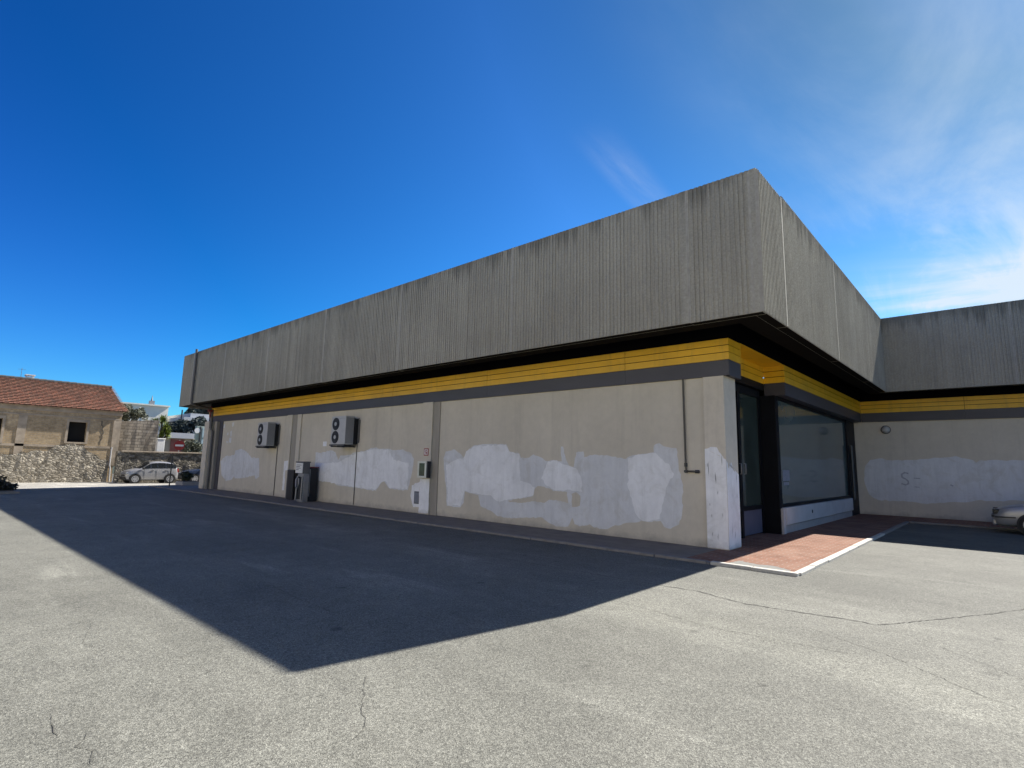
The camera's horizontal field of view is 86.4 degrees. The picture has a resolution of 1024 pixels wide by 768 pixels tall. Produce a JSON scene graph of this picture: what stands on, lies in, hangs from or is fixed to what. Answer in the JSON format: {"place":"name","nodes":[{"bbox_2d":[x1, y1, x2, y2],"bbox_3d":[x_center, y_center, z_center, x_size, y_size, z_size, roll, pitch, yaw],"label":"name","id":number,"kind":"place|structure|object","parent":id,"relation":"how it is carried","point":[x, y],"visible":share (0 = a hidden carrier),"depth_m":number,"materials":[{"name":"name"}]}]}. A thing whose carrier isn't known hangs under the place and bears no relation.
{"place":"outdoors","nodes":[
{"label":"outdoors","id":0,"kind":"place"},
{"bbox_2d":[14,482,175,488],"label":"street","id":1,"kind":"structure","parent":0,"point":[55,485],"depth_m":30.28,"materials":[{"name":"grey asphalt"}]},
{"bbox_2d":[120,461,178,483],"bbox_3d":[-22.915,5.585,34.488,1.664,1.396,2.864,-6,-11,41],"label":"parked car","id":2,"kind":"object","parent":1,"relation":"on","point":[158,471],"visible":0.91,"depth_m":34.06,"materials":[{"name":"silver metal"}]},
{"bbox_2d":[175,481,198,485],"bbox_3d":[-18.683,6.043,33.230,1.200,0.248,2.900,-6,-11,41],"label":"planter","id":3,"kind":"object","parent":1,"relation":"on","point":[196,483],"visible":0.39,"depth_m":32.15,"materials":[{"name":"concrete"}]},
{"bbox_2d":[180,471,193,480],"bbox_3d":[-19.316,5.488,32.434,0.672,0.621,0.716,-6,-11,41],"label":"hedge shrub","id":4,"kind":"object","parent":3,"relation":"in","point":[188,476],"visible":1,"depth_m":32.37,"materials":[{"name":"green plant"}]},
{"bbox_2d":[178,465,200,480],"bbox_3d":[-20.551,6.028,37.099,1.710,1.385,3.524,-6,-11,41],"label":"parked car","id":5,"kind":"object","parent":1,"relation":"on","point":[195,471],"visible":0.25,"depth_m":35.84,"materials":[{"name":"blue paint"}]},
{"bbox_2d":[0,487,1023,767],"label":"ground","id":6,"kind":"structure","parent":0,"point":[148,627],"depth_m":4.94,"materials":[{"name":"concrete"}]},
{"bbox_2d":[0,489,19,493],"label":"flower bed","id":7,"kind":"object","parent":6,"relation":"on","point":[9,491],"visible":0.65,"depth_m":22.51,"materials":[{"name":"grey concrete"}]},
{"bbox_2d":[0,475,19,489],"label":"dry bush","id":8,"kind":"object","parent":7,"relation":"on","point":[4,485],"visible":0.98,"depth_m":23.10,"materials":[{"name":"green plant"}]},
{"bbox_2d":[0,444,108,482],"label":"stone wall","id":9,"kind":"structure","parent":6,"relation":"on","point":[69,463],"depth_m":32.60,"materials":[{"name":"grey stone"}]},
{"bbox_2d":[0,369,127,481],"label":"old house","id":10,"kind":"structure","parent":6,"relation":"on","point":[44,415],"depth_m":33.80,"materials":[{"name":"paint"}]},
{"bbox_2d":[0,415,5,442],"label":"window","id":11,"kind":"structure","parent":10,"relation":"in","point":[1,416],"depth_m":31.15,"materials":[{"name":"concrete"}]},
{"bbox_2d":[64,419,89,443],"bbox_3d":[-27.144,2.999,33.925,0.960,1.630,1.300,-6,-11,41],"label":"window","id":12,"kind":"structure","parent":10,"relation":"in","point":[75,430],"depth_m":33.85,"materials":[{"name":"concrete"}]},
{"bbox_2d":[122,403,148,420],"bbox_3d":[-27.648,4.146,39.173,1.911,5.481,2.247,-6,-11,41],"label":"olive tree","id":13,"kind":"object","parent":6,"relation":"on","point":[132,413],"visible":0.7,"depth_m":39.40,"materials":[{"name":"green plant"}]},
{"bbox_2d":[118,420,158,452],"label":"block wall","id":14,"kind":"structure","parent":6,"relation":"on","point":[138,435],"depth_m":36.88,"materials":[{"name":"grey concrete"}]},
{"bbox_2d":[121,395,169,431],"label":"white building","id":15,"kind":"structure","parent":6,"relation":"on","point":[152,410],"depth_m":64.90,"materials":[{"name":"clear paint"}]},
{"bbox_2d":[113,450,201,482],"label":"boundary wall","id":16,"kind":"structure","parent":6,"relation":"on","point":[125,460],"depth_m":35.44,"materials":[{"name":"stone"}]},
{"bbox_2d":[155,438,165,451],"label":"gate pillar","id":17,"kind":"structure","parent":6,"relation":"on","point":[159,444],"depth_m":36.93,"materials":[{"name":"white paint"}]},
{"bbox_2d":[150,415,172,437],"bbox_3d":[-25.366,4.500,38.900,1.227,4.801,2.075,-6,-11,41],"label":"yucca tree","id":18,"kind":"object","parent":6,"relation":"on","point":[165,431],"visible":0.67,"depth_m":39.23,"materials":[{"name":"green plant"}]},
{"bbox_2d":[158,432,194,453],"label":"building","id":19,"kind":"structure","parent":6,"relation":"on","point":[171,441],"depth_m":48.71,"materials":[{"name":"white paint"}]},
{"bbox_2d":[169,439,184,453],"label":"door","id":20,"kind":"structure","parent":19,"relation":"in","point":[172,449],"depth_m":48.64,"materials":[{"name":"red metal"}]},
{"bbox_2d":[164,419,193,433],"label":"pine tree","id":21,"kind":"object","parent":6,"relation":"on","point":[179,426],"visible":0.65,"depth_m":54.87,"materials":[{"name":"green plant"}]},
{"bbox_2d":[174,440,184,451],"bbox_3d":[-23.894,5.475,38.963,0.680,2.950,0.102,7,-10,-34],"label":"no entry sign","id":22,"kind":"object","parent":6,"relation":"on","point":[179,445],"visible":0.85,"depth_m":39.08,"materials":[{"name":"red metal"}]},
{"bbox_2d":[167,413,208,433],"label":"canopy building","id":23,"kind":"structure","parent":6,"relation":"on","point":[189,416],"depth_m":64.63,"materials":[{"name":"white paint"}]},
{"bbox_2d":[181,440,202,453],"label":"roadside shrub","id":24,"kind":"object","parent":6,"relation":"on","point":[196,447],"visible":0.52,"depth_m":41.43,"materials":[{"name":"green plant"}]},
{"bbox_2d":[183,416,206,433],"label":"pine tree","id":25,"kind":"object","parent":6,"relation":"on","point":[198,421],"visible":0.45,"depth_m":55.90,"materials":[{"name":"green plant"}]},
{"bbox_2d":[184,408,208,414],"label":"pine tree","id":26,"kind":"object","parent":6,"relation":"on","point":[196,411],"visible":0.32,"depth_m":75.62,"materials":[{"name":"green plant"}]},
{"bbox_2d":[194,426,204,452],"bbox_3d":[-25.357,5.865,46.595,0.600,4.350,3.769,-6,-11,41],"label":"green building","id":27,"kind":"structure","parent":6,"relation":"on","point":[199,434],"depth_m":45.61,"materials":[{"name":"blue paint"}]},
{"bbox_2d":[149,485,1019,576],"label":"kerb","id":28,"kind":"structure","parent":6,"relation":"on","point":[816,565],"depth_m":11.72,"materials":[{"name":"white concrete"}]},
{"bbox_2d":[179,168,1023,549],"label":"commercial building","id":29,"kind":"structure","parent":6,"relation":"on","point":[535,384],"depth_m":15.06,"materials":[{"name":"beige paint"}]},
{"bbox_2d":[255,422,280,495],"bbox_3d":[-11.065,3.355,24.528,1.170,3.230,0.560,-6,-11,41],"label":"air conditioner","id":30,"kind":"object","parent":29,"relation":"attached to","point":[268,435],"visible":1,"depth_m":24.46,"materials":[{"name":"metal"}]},
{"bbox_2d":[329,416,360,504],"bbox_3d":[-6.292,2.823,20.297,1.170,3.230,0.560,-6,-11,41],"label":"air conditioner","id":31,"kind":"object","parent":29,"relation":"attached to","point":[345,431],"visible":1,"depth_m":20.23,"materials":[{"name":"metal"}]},
{"bbox_2d":[414,491,418,503],"bbox_3d":[-3.061,3.665,17.584,0.300,0.390,0.024,-6,-11,41],"label":"service hatch","id":32,"kind":"object","parent":29,"relation":"attached to","point":[416,497],"visible":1,"depth_m":17.59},
{"bbox_2d":[414,492,418,502],"bbox_3d":[-3.067,3.664,17.577,0.240,0.330,0.006,-6,-11,41],"label":"door","id":33,"kind":"structure","parent":32,"relation":"in","point":[416,499],"depth_m":17.58,"materials":[{"name":"grey metal"}]},
{"bbox_2d":[417,461,430,477],"bbox_3d":[-2.795,2.717,17.320,0.480,0.520,0.163,-6,-11,41],"label":"wall case","id":34,"kind":"object","parent":29,"relation":"attached to","point":[423,469],"depth_m":17.22,"materials":[{"name":"metal"}]},
{"bbox_2d":[424,448,428,455],"bbox_3d":[-2.752,2.178,17.466,0.220,0.230,0.021,-6,-11,41],"label":"fire sign","id":35,"kind":"object","parent":29,"relation":"attached to","point":[426,451],"visible":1,"depth_m":17.45,"materials":[{"name":"red paint"}]},
{"bbox_2d":[682,379,699,472],"bbox_3d":[3.844,0.889,11.762,0.331,2.046,0.086,-6,-11,41],"label":"gas pipe","id":36,"kind":"object","parent":29,"relation":"attached to","point":[687,471],"visible":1,"depth_m":11.80,"materials":[{"name":"metal"}]},
{"bbox_2d":[735,383,765,537],"bbox_3d":[5.515,1.821,13.182,0.172,3.700,3.190,-6,-11,41],"label":"entrance door","id":37,"kind":"structure","parent":29,"relation":"in","point":[749,444],"depth_m":13.75,"materials":[{"name":"black glass"}]},
{"bbox_2d":[782,470,789,484],"bbox_3d":[7.368,2.513,14.643,0.006,0.400,0.620,-6,-11,41],"label":"window notice","id":38,"kind":"object","parent":29,"relation":"attached to","point":[786,475],"depth_m":14.63,"materials":[{"name":"paper"}]},
{"bbox_2d":[776,396,855,515],"bbox_3d":[9.989,2.643,17.591,0.120,3.560,9.160,-6,-11,41],"label":"shop window","id":39,"kind":"structure","parent":29,"relation":"in","point":[814,445],"depth_m":16.86,"materials":[{"name":"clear glass"}]},
{"bbox_2d":[881,426,890,433],"bbox_3d":[14.496,1.772,21.147,0.316,0.316,0.196,-6,-11,41],"label":"wall lamp","id":40,"kind":"object","parent":29,"relation":"attached to","point":[885,429],"visible":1,"depth_m":21.09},
{"bbox_2d":[991,504,1023,533],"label":"parked car","id":41,"kind":"object","parent":6,"relation":"on","point":[1010,515],"visible":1,"depth_m":15.51,"materials":[{"name":"silver metal"}]},
{"bbox_2d":[0,0,1023,415],"label":"sky","id":42,"kind":"structure","parent":0,"point":[178,178],"materials":[{"name":"blue"}]},
{"bbox_2d":[152,485,1017,571],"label":"pavement","id":43,"kind":"structure","parent":0,"point":[794,551],"depth_m":13.10,"materials":[{"name":"ceramic"}]},
{"bbox_2d":[169,456,172,485],"bbox_3d":[-19.141,4.909,30.586,0.174,1.698,0.174,-6,-11,41],"label":"thin post","id":44,"kind":"object","parent":43,"relation":"on","point":[170,470],"visible":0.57,"depth_m":30.58,"materials":[{"name":"metal"}]},
{"bbox_2d":[285,470,297,499],"bbox_3d":[-9.030,4.156,22.565,0.590,1.200,0.400,-6,-11,41],"label":"vending cabinet","id":45,"kind":"object","parent":43,"relation":"on","point":[292,475],"visible":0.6,"depth_m":22.34,"materials":[{"name":"grey metal"}]},
{"bbox_2d":[294,461,310,501],"bbox_3d":[-8.294,3.819,21.380,0.670,1.550,0.448,-6,-11,41],"label":"coin dispenser","id":46,"kind":"object","parent":43,"relation":"on","point":[302,470],"visible":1,"depth_m":21.23,"materials":[{"name":"white paint"}]},
{"bbox_2d":[307,467,318,501],"bbox_3d":[-8.049,3.978,21.719,0.562,1.345,0.382,-6,-11,41],"label":"vending cabinet","id":47,"kind":"object","parent":43,"relation":"on","point":[312,485],"visible":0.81,"depth_m":21.56,"materials":[{"name":"black metal"}]}
]}

